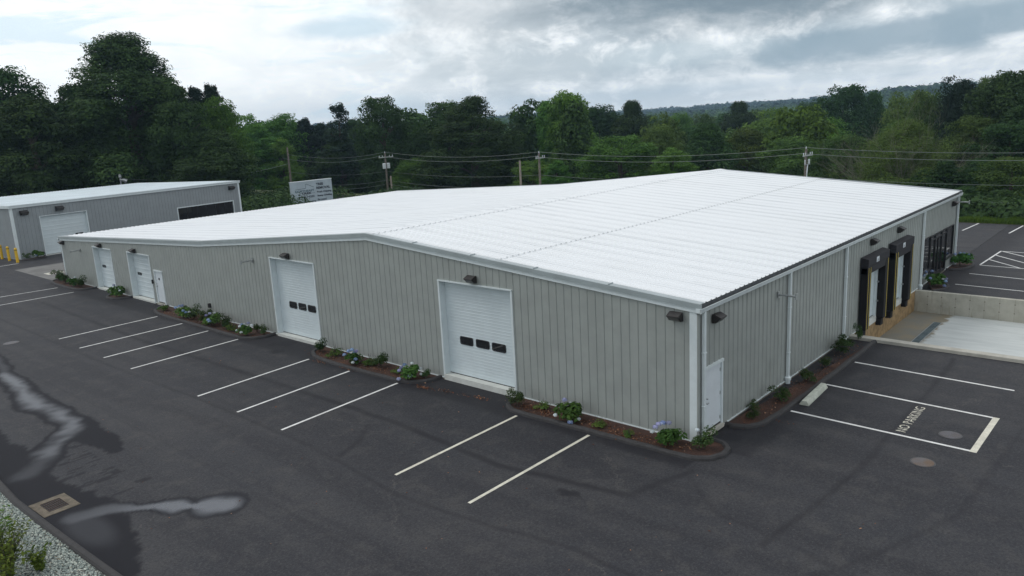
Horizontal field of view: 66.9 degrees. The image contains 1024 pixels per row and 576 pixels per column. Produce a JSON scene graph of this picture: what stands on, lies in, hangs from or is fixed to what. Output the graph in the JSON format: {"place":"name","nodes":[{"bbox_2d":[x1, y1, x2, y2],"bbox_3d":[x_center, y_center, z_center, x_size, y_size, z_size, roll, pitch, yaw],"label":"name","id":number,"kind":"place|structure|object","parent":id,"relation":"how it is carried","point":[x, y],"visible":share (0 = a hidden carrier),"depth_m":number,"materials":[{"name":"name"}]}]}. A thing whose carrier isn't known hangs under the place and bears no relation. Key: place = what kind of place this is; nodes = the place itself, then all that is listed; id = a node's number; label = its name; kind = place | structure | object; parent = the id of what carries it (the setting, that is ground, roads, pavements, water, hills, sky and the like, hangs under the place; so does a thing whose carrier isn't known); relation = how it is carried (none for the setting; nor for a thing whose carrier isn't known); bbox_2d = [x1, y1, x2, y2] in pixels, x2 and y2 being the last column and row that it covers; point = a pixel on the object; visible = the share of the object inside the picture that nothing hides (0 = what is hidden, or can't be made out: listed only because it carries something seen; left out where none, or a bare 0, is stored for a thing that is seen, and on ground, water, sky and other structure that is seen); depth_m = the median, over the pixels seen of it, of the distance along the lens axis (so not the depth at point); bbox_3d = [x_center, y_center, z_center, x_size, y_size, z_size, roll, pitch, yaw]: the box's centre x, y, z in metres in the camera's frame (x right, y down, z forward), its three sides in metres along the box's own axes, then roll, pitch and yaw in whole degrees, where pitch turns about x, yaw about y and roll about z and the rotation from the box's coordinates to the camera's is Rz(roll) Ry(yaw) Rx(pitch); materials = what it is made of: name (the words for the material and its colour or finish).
{"place":"outdoors","nodes":[
{"label":"outdoors","id":0,"kind":"place"},
{"bbox_2d":[0,195,1023,575],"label":"parking lot","id":1,"kind":"structure","parent":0,"point":[162,469],"depth_m":21.48,"materials":[{"name":"grey asphalt"}]},
{"bbox_2d":[16,262,65,279],"bbox_3d":[-33.747,-1.274,58.054,8.500,0.056,3.800,8,16,41],"label":"concrete apron","id":2,"kind":"object","parent":1,"relation":"on","point":[39,271],"visible":0.5,"depth_m":58.70,"materials":[{"name":"grey concrete"}]},
{"bbox_2d":[28,493,80,517],"bbox_3d":[-12.227,5.821,20.703,1.100,0.064,0.900,7,16,39],"label":"catch basin","id":3,"kind":"object","parent":1,"relation":"on","point":[53,505],"visible":0.88,"depth_m":20.67,"materials":[{"name":"concrete"}]},
{"bbox_2d":[0,480,122,575],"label":"lot kerb","id":4,"kind":"structure","parent":1,"relation":"on","point":[73,545],"depth_m":18.89,"materials":[{"name":"concrete"}]},
{"bbox_2d":[51,279,96,289],"bbox_3d":[-29.698,-0.238,52.067,6.203,0.135,1.257,8,16,41],"label":"planting bed","id":5,"kind":"object","parent":1,"relation":"on","point":[60,283],"visible":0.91,"depth_m":51.38,"materials":[{"name":"soil"}]},
{"bbox_2d":[0,180,241,259],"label":"shop building","id":6,"kind":"structure","parent":1,"relation":"on","point":[42,225],"depth_m":70.95,"materials":[{"name":"grey metal"}]},
{"bbox_2d":[39,210,89,255],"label":"rollup door","id":7,"kind":"structure","parent":6,"relation":"in","point":[53,226],"depth_m":66.99,"materials":[{"name":"metal"}]},
{"bbox_2d":[177,200,234,219],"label":"window","id":8,"kind":"structure","parent":6,"relation":"in","point":[225,207],"depth_m":78.13,"materials":[{"name":"black glass"}]},
{"bbox_2d":[142,84,214,181],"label":"broadleaf tree","id":9,"kind":"object","parent":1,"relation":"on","point":[176,110],"visible":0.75,"depth_m":96.61,"materials":[{"name":"green plant"}]},
{"bbox_2d":[163,157,252,198],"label":"broadleaf tree","id":10,"kind":"object","parent":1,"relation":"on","point":[184,164],"visible":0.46,"depth_m":93.71,"materials":[{"name":"green plant"}]},
{"bbox_2d":[153,305,275,339],"bbox_3d":[-15.813,1.726,39.838,11.245,0.135,1.447,8,16,41],"label":"planting bed","id":11,"kind":"object","parent":1,"relation":"on","point":[192,321],"visible":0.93,"depth_m":38.75,"materials":[{"name":"soil"}]},
{"bbox_2d":[181,129,265,196],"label":"broadleaf tree","id":12,"kind":"object","parent":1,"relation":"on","point":[212,143],"visible":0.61,"depth_m":96.50,"materials":[{"name":"green plant"}]},
{"bbox_2d":[195,95,257,191],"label":"broadleaf tree","id":13,"kind":"object","parent":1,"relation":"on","point":[221,114],"visible":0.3,"depth_m":103.93,"materials":[{"name":"green plant"}]},
{"bbox_2d":[289,178,332,203],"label":"billboard","id":14,"kind":"object","parent":1,"relation":"on","point":[316,190],"visible":0.81,"depth_m":96.19,"materials":[{"name":"white wood"}]},
{"bbox_2d":[311,345,442,383],"bbox_3d":[-5.910,3.098,31.251,7.641,0.135,1.399,8,16,41],"label":"planting bed","id":15,"kind":"object","parent":1,"relation":"on","point":[363,369],"visible":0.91,"depth_m":30.74,"materials":[{"name":"brown soil"}]},
{"bbox_2d":[397,362,422,379],"bbox_3d":[-3.843,3.158,29.060,1.025,0.614,0.893,-6,13,-12],"label":"hydrangea","id":16,"kind":"object","parent":15,"relation":"on","point":[411,371],"visible":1,"depth_m":28.99,"materials":[{"name":"green plant"}]},
{"bbox_2d":[394,415,516,474],"bbox_3d":[-1.536,4.661,23.315,0.102,0.001,5.180,8,16,40],"label":"parking line","id":17,"kind":"object","parent":1,"relation":"on","point":[412,466],"visible":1,"depth_m":23.08,"materials":[{"name":"paint"}]},
{"bbox_2d":[102,309,875,570],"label":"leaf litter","id":18,"kind":"object","parent":1,"relation":"on","point":[552,405],"visible":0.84,"depth_m":25.70,"materials":[{"name":"brown plant"}]},
{"bbox_2d":[57,169,962,442],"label":"warehouse","id":19,"kind":"structure","parent":1,"relation":"on","point":[577,292],"depth_m":30.48,"materials":[{"name":"grey metal"}]},
{"bbox_2d":[91,246,116,290],"bbox_3d":[-25.631,-1.157,49.310,2.840,2.955,0.650,8,16,41],"label":"rollup door","id":20,"kind":"structure","parent":19,"relation":"in","point":[103,262],"depth_m":49.81,"materials":[{"name":"metal"}]},
{"bbox_2d":[126,251,155,303],"bbox_3d":[-21.678,-0.626,45.866,3.000,2.995,0.650,8,16,41],"label":"rollup door","id":21,"kind":"structure","parent":19,"relation":"in","point":[140,273],"depth_m":46.30,"materials":[{"name":"metal"}]},
{"bbox_2d":[153,270,166,305],"bbox_3d":[-20.061,-0.012,44.192,1.060,2.030,0.190,8,16,41],"label":"entry door","id":22,"kind":"structure","parent":19,"relation":"in","point":[158,277],"depth_m":44.25,"materials":[{"name":"white metal"}]},
{"bbox_2d":[268,257,321,344],"bbox_3d":[-9.636,0.590,35.238,3.540,3.895,0.610,8,16,41],"label":"rollup door","id":23,"kind":"structure","parent":19,"relation":"in","point":[293,282],"depth_m":35.45,"materials":[{"name":"metal"}]},
{"bbox_2d":[437,279,516,396],"bbox_3d":[-1.097,1.711,27.791,3.630,3.875,0.610,8,16,41],"label":"rollup door","id":24,"kind":"structure","parent":19,"relation":"in","point":[477,322],"depth_m":27.88,"materials":[{"name":"metal"}]},
{"bbox_2d":[706,358,723,434],"bbox_3d":[5.913,3.226,22.794,0.190,2.130,1.180,8,16,41],"label":"entry door","id":25,"kind":"structure","parent":19,"relation":"in","point":[714,372],"depth_m":22.88,"materials":[{"name":"white metal"}]},
{"bbox_2d":[869,270,878,325],"bbox_3d":[15.129,0.305,33.142,0.500,2.695,1.960,8,16,41],"label":"rollup door","id":26,"kind":"structure","parent":19,"relation":"in","point":[874,275],"depth_m":33.68,"materials":[{"name":"metal"}]},
{"bbox_2d":[896,255,904,306],"bbox_3d":[17.621,-0.431,35.887,0.500,2.695,2.000,8,16,41],"label":"rollup door","id":27,"kind":"structure","parent":19,"relation":"in","point":[900,260],"depth_m":36.47,"materials":[{"name":"metal"}]},
{"bbox_2d":[468,435,589,503],"bbox_3d":[0.616,4.946,21.508,0.102,0.001,5.180,8,16,41],"label":"parking line","id":28,"kind":"object","parent":1,"relation":"on","point":[521,473],"visible":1,"depth_m":21.27,"materials":[{"name":"paint"}]},
{"bbox_2d":[506,396,730,460],"bbox_3d":[2.853,4.268,23.856,7.853,0.135,1.614,6,16,37],"label":"planting bed","id":29,"kind":"object","parent":1,"relation":"on","point":[718,449],"visible":0.77,"depth_m":23.08,"materials":[{"name":"brown soil"}]},
{"bbox_2d":[553,398,582,423],"bbox_3d":[1.844,3.841,24.380,0.893,0.711,1.032,9,17,43],"label":"hydrangea","id":30,"kind":"object","parent":29,"relation":"on","point":[569,411],"visible":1,"depth_m":24.20,"materials":[{"name":"green plant"}]},
{"bbox_2d":[650,420,687,445],"bbox_3d":[4.492,4.177,22.201,0.927,0.720,0.791,-11,15,-32],"label":"hydrangea","id":31,"kind":"object","parent":29,"relation":"on","point":[665,436],"visible":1,"depth_m":22.00,"materials":[{"name":"green plant"}]},
{"bbox_2d":[690,425,717,449],"bbox_3d":[5.434,4.226,21.792,0.767,0.705,0.680,-5,13,-8],"label":"shrub","id":32,"kind":"object","parent":29,"relation":"on","point":[705,439],"visible":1,"depth_m":21.76,"materials":[{"name":"green plant"}]},
{"bbox_2d":[724,340,876,428],"bbox_3d":[10.723,3.187,26.884,11.037,0.135,0.926,-14,17,-42],"label":"planting bed","id":33,"kind":"object","parent":1,"relation":"on","point":[799,394],"visible":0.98,"depth_m":25.18,"materials":[{"name":"brown soil"}]},
{"bbox_2d":[800,383,827,405],"bbox_3d":[9.956,3.491,25.529,0.300,0.160,1.960,7,16,38],"label":"wheel stop","id":34,"kind":"object","parent":1,"relation":"on","point":[810,398],"visible":1,"depth_m":25.32,"materials":[{"name":"concrete"}]},
{"bbox_2d":[791,410,969,450],"bbox_3d":[10.652,4.153,22.713,5.082,0.001,0.102,9,17,42],"label":"parking line","id":35,"kind":"object","parent":1,"relation":"on","point":[882,431],"visible":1,"depth_m":22.55,"materials":[{"name":"paint"}]},
{"bbox_2d":[970,417,999,452],"bbox_3d":[13.459,4.156,22.026,0.173,0.001,2.970,8,17,41],"label":"parking line","id":36,"kind":"object","parent":1,"relation":"on","point":[984,435],"visible":1,"depth_m":21.95,"materials":[{"name":"paint"}]},
{"bbox_2d":[0,0,1023,127],"label":"sky","id":37,"kind":"structure","parent":0,"point":[270,58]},
{"bbox_2d":[253,105,1007,245],"bbox_3d":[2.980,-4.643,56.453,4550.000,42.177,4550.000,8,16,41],"label":"ground","id":38,"kind":"structure","parent":0,"point":[281,192],"depth_m":124.83,"materials":[{"name":"green plant"}]},
{"bbox_2d":[0,65,67,178],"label":"broadleaf tree","id":39,"kind":"object","parent":38,"relation":"on","point":[10,81],"visible":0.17,"depth_m":98.25,"materials":[{"name":"green plant"}]},
{"bbox_2d":[0,492,105,575],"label":"gravel","id":40,"kind":"structure","parent":38,"relation":"on","point":[61,559],"depth_m":18.17,"materials":[{"name":"grey gravel"}]},
{"bbox_2d":[0,529,24,575],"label":"weed","id":41,"kind":"object","parent":40,"relation":"on","point":[8,569],"visible":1,"depth_m":16.64,"materials":[{"name":"green plant"}]},
{"bbox_2d":[0,517,32,563],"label":"weed","id":42,"kind":"object","parent":40,"relation":"on","point":[18,534],"visible":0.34,"depth_m":17.38,"materials":[{"name":"green plant"}]},
{"bbox_2d":[20,540,51,571],"bbox_3d":[-10.601,6.067,17.337,0.548,0.672,0.578,-3,12,1],"label":"weed","id":43,"kind":"object","parent":40,"relation":"on","point":[37,562],"visible":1,"depth_m":17.28,"materials":[{"name":"green plant"}]},
{"bbox_2d":[0,91,111,196],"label":"broadleaf tree","id":44,"kind":"object","parent":38,"relation":"on","point":[28,116],"visible":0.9,"depth_m":92.33,"materials":[{"name":"green plant"}]},
{"bbox_2d":[32,83,135,189],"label":"broadleaf tree","id":45,"kind":"object","parent":38,"relation":"on","point":[60,107],"visible":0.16,"depth_m":100.59,"materials":[{"name":"green plant"}]},
{"bbox_2d":[55,30,203,187],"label":"broadleaf tree","id":46,"kind":"object","parent":38,"relation":"on","point":[126,64],"visible":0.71,"depth_m":98.14,"materials":[{"name":"green plant"}]},
{"bbox_2d":[202,82,252,189],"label":"conifer tree","id":47,"kind":"object","parent":38,"relation":"on","point":[209,90],"visible":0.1,"depth_m":110.28,"materials":[{"name":"green plant"}]},
{"bbox_2d":[233,113,272,179],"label":"broadleaf tree","id":48,"kind":"object","parent":38,"relation":"on","point":[251,126],"visible":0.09,"depth_m":137.59,"materials":[{"name":"green plant"}]},
{"bbox_2d":[241,128,282,189],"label":"broadleaf tree","id":49,"kind":"object","parent":38,"relation":"on","point":[263,139],"visible":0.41,"depth_m":134.09,"materials":[{"name":"green plant"}]},
{"bbox_2d":[261,137,306,190],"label":"broadleaf tree","id":50,"kind":"object","parent":38,"relation":"on","point":[279,146],"visible":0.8,"depth_m":133.34,"materials":[{"name":"green plant"}]},
{"bbox_2d":[255,112,317,180],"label":"broadleaf tree","id":51,"kind":"object","parent":38,"relation":"on","point":[282,125],"visible":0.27,"depth_m":147.93,"materials":[{"name":"green plant"}]},
{"bbox_2d":[292,117,326,179],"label":"conifer tree","id":52,"kind":"object","parent":38,"relation":"on","point":[305,125],"visible":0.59,"depth_m":148.92,"materials":[{"name":"green plant"}]},
{"bbox_2d":[307,138,371,192],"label":"broadleaf tree","id":53,"kind":"object","parent":38,"relation":"on","point":[331,164],"visible":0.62,"depth_m":142.73,"materials":[{"name":"green plant"}]},
{"bbox_2d":[314,102,373,192],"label":"pine tree","id":54,"kind":"object","parent":38,"relation":"on","point":[339,109],"visible":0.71,"depth_m":142.93,"materials":[{"name":"green plant"}]},
{"bbox_2d":[347,94,417,190],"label":"broadleaf tree","id":55,"kind":"object","parent":38,"relation":"on","point":[381,129],"visible":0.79,"depth_m":130.60,"materials":[{"name":"green plant"}]},
{"bbox_2d":[377,107,433,188],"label":"broadleaf tree","id":56,"kind":"object","parent":38,"relation":"on","point":[414,116],"visible":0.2,"depth_m":140.38,"materials":[{"name":"green plant"}]},
{"bbox_2d":[391,157,438,189],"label":"broadleaf tree","id":57,"kind":"object","parent":38,"relation":"on","point":[408,165],"visible":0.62,"depth_m":124.31,"materials":[{"name":"green plant"}]},
{"bbox_2d":[410,100,476,186],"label":"broadleaf tree","id":58,"kind":"object","parent":38,"relation":"on","point":[435,114],"visible":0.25,"depth_m":130.74,"materials":[{"name":"green plant"}]},
{"bbox_2d":[411,95,535,188],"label":"broadleaf tree","id":59,"kind":"object","parent":38,"relation":"on","point":[464,116],"visible":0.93,"depth_m":122.53,"materials":[{"name":"green plant"}]},
{"bbox_2d":[0,155,1023,220],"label":"undergrowth","id":60,"kind":"object","parent":38,"relation":"on","point":[256,200],"visible":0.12,"depth_m":92.11,"materials":[{"name":"green plant"}]},
{"bbox_2d":[506,98,552,166],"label":"broadleaf tree","id":61,"kind":"object","parent":38,"relation":"on","point":[522,118],"visible":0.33,"depth_m":141.07,"materials":[{"name":"green plant"}]},
{"bbox_2d":[508,160,552,185],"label":"broadleaf tree","id":62,"kind":"object","parent":38,"relation":"on","point":[527,170],"visible":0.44,"depth_m":117.67,"materials":[{"name":"green plant"}]},
{"bbox_2d":[535,100,573,169],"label":"broadleaf tree","id":63,"kind":"object","parent":38,"relation":"on","point":[541,134],"visible":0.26,"depth_m":136.16,"materials":[{"name":"green plant"}]},
{"bbox_2d":[536,159,576,184],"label":"broadleaf tree","id":64,"kind":"object","parent":38,"relation":"on","point":[556,168],"visible":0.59,"depth_m":114.14,"materials":[{"name":"green plant"}]},
{"bbox_2d":[544,89,597,181],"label":"broadleaf tree","id":65,"kind":"object","parent":38,"relation":"on","point":[559,102],"visible":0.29,"depth_m":132.53,"materials":[{"name":"green plant"}]},
{"bbox_2d":[553,101,604,181],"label":"broadleaf tree","id":66,"kind":"object","parent":38,"relation":"on","point":[574,120],"visible":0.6,"depth_m":126.47,"materials":[{"name":"green plant"}]},
{"bbox_2d":[586,103,619,143],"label":"broadleaf tree","id":67,"kind":"object","parent":38,"relation":"on","point":[598,116],"visible":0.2,"depth_m":170.54,"materials":[{"name":"green plant"}]},
{"bbox_2d":[568,134,659,180],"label":"broadleaf tree","id":68,"kind":"object","parent":38,"relation":"on","point":[601,171],"visible":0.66,"depth_m":114.00,"materials":[{"name":"green plant"}]},
{"bbox_2d":[606,99,653,166],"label":"broadleaf tree","id":69,"kind":"object","parent":38,"relation":"on","point":[630,121],"visible":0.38,"depth_m":164.59,"materials":[{"name":"green plant"}]},
{"bbox_2d":[632,123,686,172],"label":"broadleaf tree","id":70,"kind":"object","parent":38,"relation":"on","point":[655,132],"visible":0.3,"depth_m":133.81,"materials":[{"name":"green plant"}]},
{"bbox_2d":[630,111,688,171],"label":"broadleaf tree","id":71,"kind":"object","parent":38,"relation":"on","point":[673,124],"visible":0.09,"depth_m":141.97,"materials":[{"name":"green plant"}]},
{"bbox_2d":[310,79,1020,138],"bbox_3d":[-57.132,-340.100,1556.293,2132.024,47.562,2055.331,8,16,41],"label":"hill woods","id":72,"kind":"object","parent":38,"relation":"on","point":[754,104],"visible":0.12,"depth_m":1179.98,"materials":[{"name":"green plant"}]},
{"bbox_2d":[650,147,699,174],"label":"broadleaf tree","id":73,"kind":"object","parent":38,"relation":"on","point":[671,157],"visible":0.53,"depth_m":107.23,"materials":[{"name":"green plant"}]},
{"bbox_2d":[666,114,701,148],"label":"broadleaf tree","id":74,"kind":"object","parent":38,"relation":"on","point":[687,128],"visible":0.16,"depth_m":207.62,"materials":[{"name":"green plant"}]},
{"bbox_2d":[678,120,742,172],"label":"broadleaf tree","id":75,"kind":"object","parent":38,"relation":"on","point":[701,145],"visible":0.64,"depth_m":116.74,"materials":[{"name":"green plant"}]},
{"bbox_2d":[716,100,758,142],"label":"broadleaf tree","id":76,"kind":"object","parent":38,"relation":"on","point":[740,116],"visible":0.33,"depth_m":213.75,"materials":[{"name":"green plant"}]},
{"bbox_2d":[709,122,775,172],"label":"broadleaf tree","id":77,"kind":"object","parent":38,"relation":"on","point":[745,125],"visible":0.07,"depth_m":133.43,"materials":[{"name":"green plant"}]},
{"bbox_2d":[725,128,780,172],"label":"broadleaf tree","id":78,"kind":"object","parent":38,"relation":"on","point":[751,136],"visible":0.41,"depth_m":126.01,"materials":[{"name":"green plant"}]},
{"bbox_2d":[753,107,802,167],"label":"broadleaf tree","id":79,"kind":"object","parent":38,"relation":"on","point":[766,123],"visible":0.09,"depth_m":192.56,"materials":[{"name":"green plant"}]},
{"bbox_2d":[751,136,827,176],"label":"broadleaf tree","id":80,"kind":"object","parent":38,"relation":"on","point":[785,161],"visible":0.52,"depth_m":110.06,"materials":[{"name":"green plant"}]},
{"bbox_2d":[760,104,838,176],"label":"broadleaf tree","id":81,"kind":"object","parent":38,"relation":"on","point":[811,127],"visible":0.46,"depth_m":118.58,"materials":[{"name":"green plant"}]},
{"bbox_2d":[803,116,856,172],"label":"broadleaf tree","id":82,"kind":"object","parent":38,"relation":"on","point":[840,130],"visible":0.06,"depth_m":135.62,"materials":[{"name":"green plant"}]},
{"bbox_2d":[800,134,884,181],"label":"broadleaf tree","id":83,"kind":"object","parent":38,"relation":"on","point":[858,139],"visible":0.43,"depth_m":99.20,"materials":[{"name":"green plant"}]},
{"bbox_2d":[812,83,880,173],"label":"broadleaf tree","id":84,"kind":"object","parent":38,"relation":"on","point":[858,122],"visible":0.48,"depth_m":163.56,"materials":[{"name":"green plant"}]},
{"bbox_2d":[863,90,886,143],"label":"broadleaf tree","id":85,"kind":"object","parent":38,"relation":"on","point":[873,97],"visible":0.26,"depth_m":167.24,"materials":[{"name":"green plant"}]},
{"bbox_2d":[814,88,994,186],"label":"broadleaf tree","id":86,"kind":"object","parent":38,"relation":"on","point":[906,131],"visible":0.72,"depth_m":87.07,"materials":[{"name":"green plant"}]},
{"bbox_2d":[873,89,941,169],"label":"broadleaf tree","id":87,"kind":"object","parent":38,"relation":"on","point":[902,113],"visible":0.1,"depth_m":130.29,"materials":[{"name":"green plant"}]},
{"bbox_2d":[899,169,933,187],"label":"broadleaf tree","id":88,"kind":"object","parent":38,"relation":"on","point":[920,178],"visible":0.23,"depth_m":83.53,"materials":[{"name":"green plant"}]},
{"bbox_2d":[909,88,942,164],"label":"broadleaf tree","id":89,"kind":"object","parent":38,"relation":"on","point":[917,108],"visible":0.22,"depth_m":120.25,"materials":[{"name":"green plant"}]},
{"bbox_2d":[927,159,967,189],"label":"conifer tree","id":90,"kind":"object","parent":38,"relation":"on","point":[946,175],"visible":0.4,"depth_m":77.54,"materials":[{"name":"green plant"}]},
{"bbox_2d":[931,75,982,165],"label":"broadleaf tree","id":91,"kind":"object","parent":38,"relation":"on","point":[952,106],"visible":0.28,"depth_m":102.69,"materials":[{"name":"green plant"}]},
{"bbox_2d":[936,115,999,171],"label":"broadleaf tree","id":92,"kind":"object","parent":38,"relation":"on","point":[972,125],"visible":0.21,"depth_m":94.60,"materials":[{"name":"green plant"}]},
{"bbox_2d":[948,68,1023,165],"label":"broadleaf tree","id":93,"kind":"object","parent":38,"relation":"on","point":[1005,85],"visible":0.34,"depth_m":95.99,"materials":[{"name":"green plant"}]},
{"bbox_2d":[949,157,1022,194],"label":"broadleaf tree","id":94,"kind":"object","parent":38,"relation":"on","point":[973,167],"visible":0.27,"depth_m":77.56,"materials":[{"name":"green plant"}]},
{"bbox_2d":[958,120,1023,190],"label":"broadleaf tree","id":95,"kind":"object","parent":38,"relation":"on","point":[1010,134],"visible":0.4,"depth_m":86.14,"materials":[{"name":"green plant"}]},
{"bbox_2d":[968,156,1023,203],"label":"broadleaf tree","id":96,"kind":"object","parent":38,"relation":"on","point":[999,174],"visible":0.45,"depth_m":73.24,"materials":[{"name":"green plant"}]},
{"bbox_2d":[985,89,1023,186],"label":"broadleaf tree","id":97,"kind":"object","parent":38,"relation":"on","point":[1015,113],"visible":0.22,"depth_m":89.54,"materials":[{"name":"green plant"}]},
{"bbox_2d":[880,311,1023,356],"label":"loading pit floor","id":98,"kind":"structure","parent":0,"point":[987,335],"depth_m":34.77,"materials":[{"name":"concrete"}]},
{"bbox_2d":[849,334,1023,363],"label":"retaining wall","id":99,"kind":"structure","parent":98,"relation":"on","point":[994,356],"depth_m":29.30,"materials":[{"name":"concrete"}]},
{"bbox_2d":[914,289,1023,322],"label":"retaining wall","id":100,"kind":"structure","parent":98,"relation":"on","point":[983,307],"depth_m":36.99,"materials":[{"name":"concrete"}]},
{"bbox_2d":[959,215,1023,224],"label":"grass","id":101,"kind":"structure","parent":0,"point":[1009,220],"depth_m":57.58,"materials":[{"name":"green plant"}]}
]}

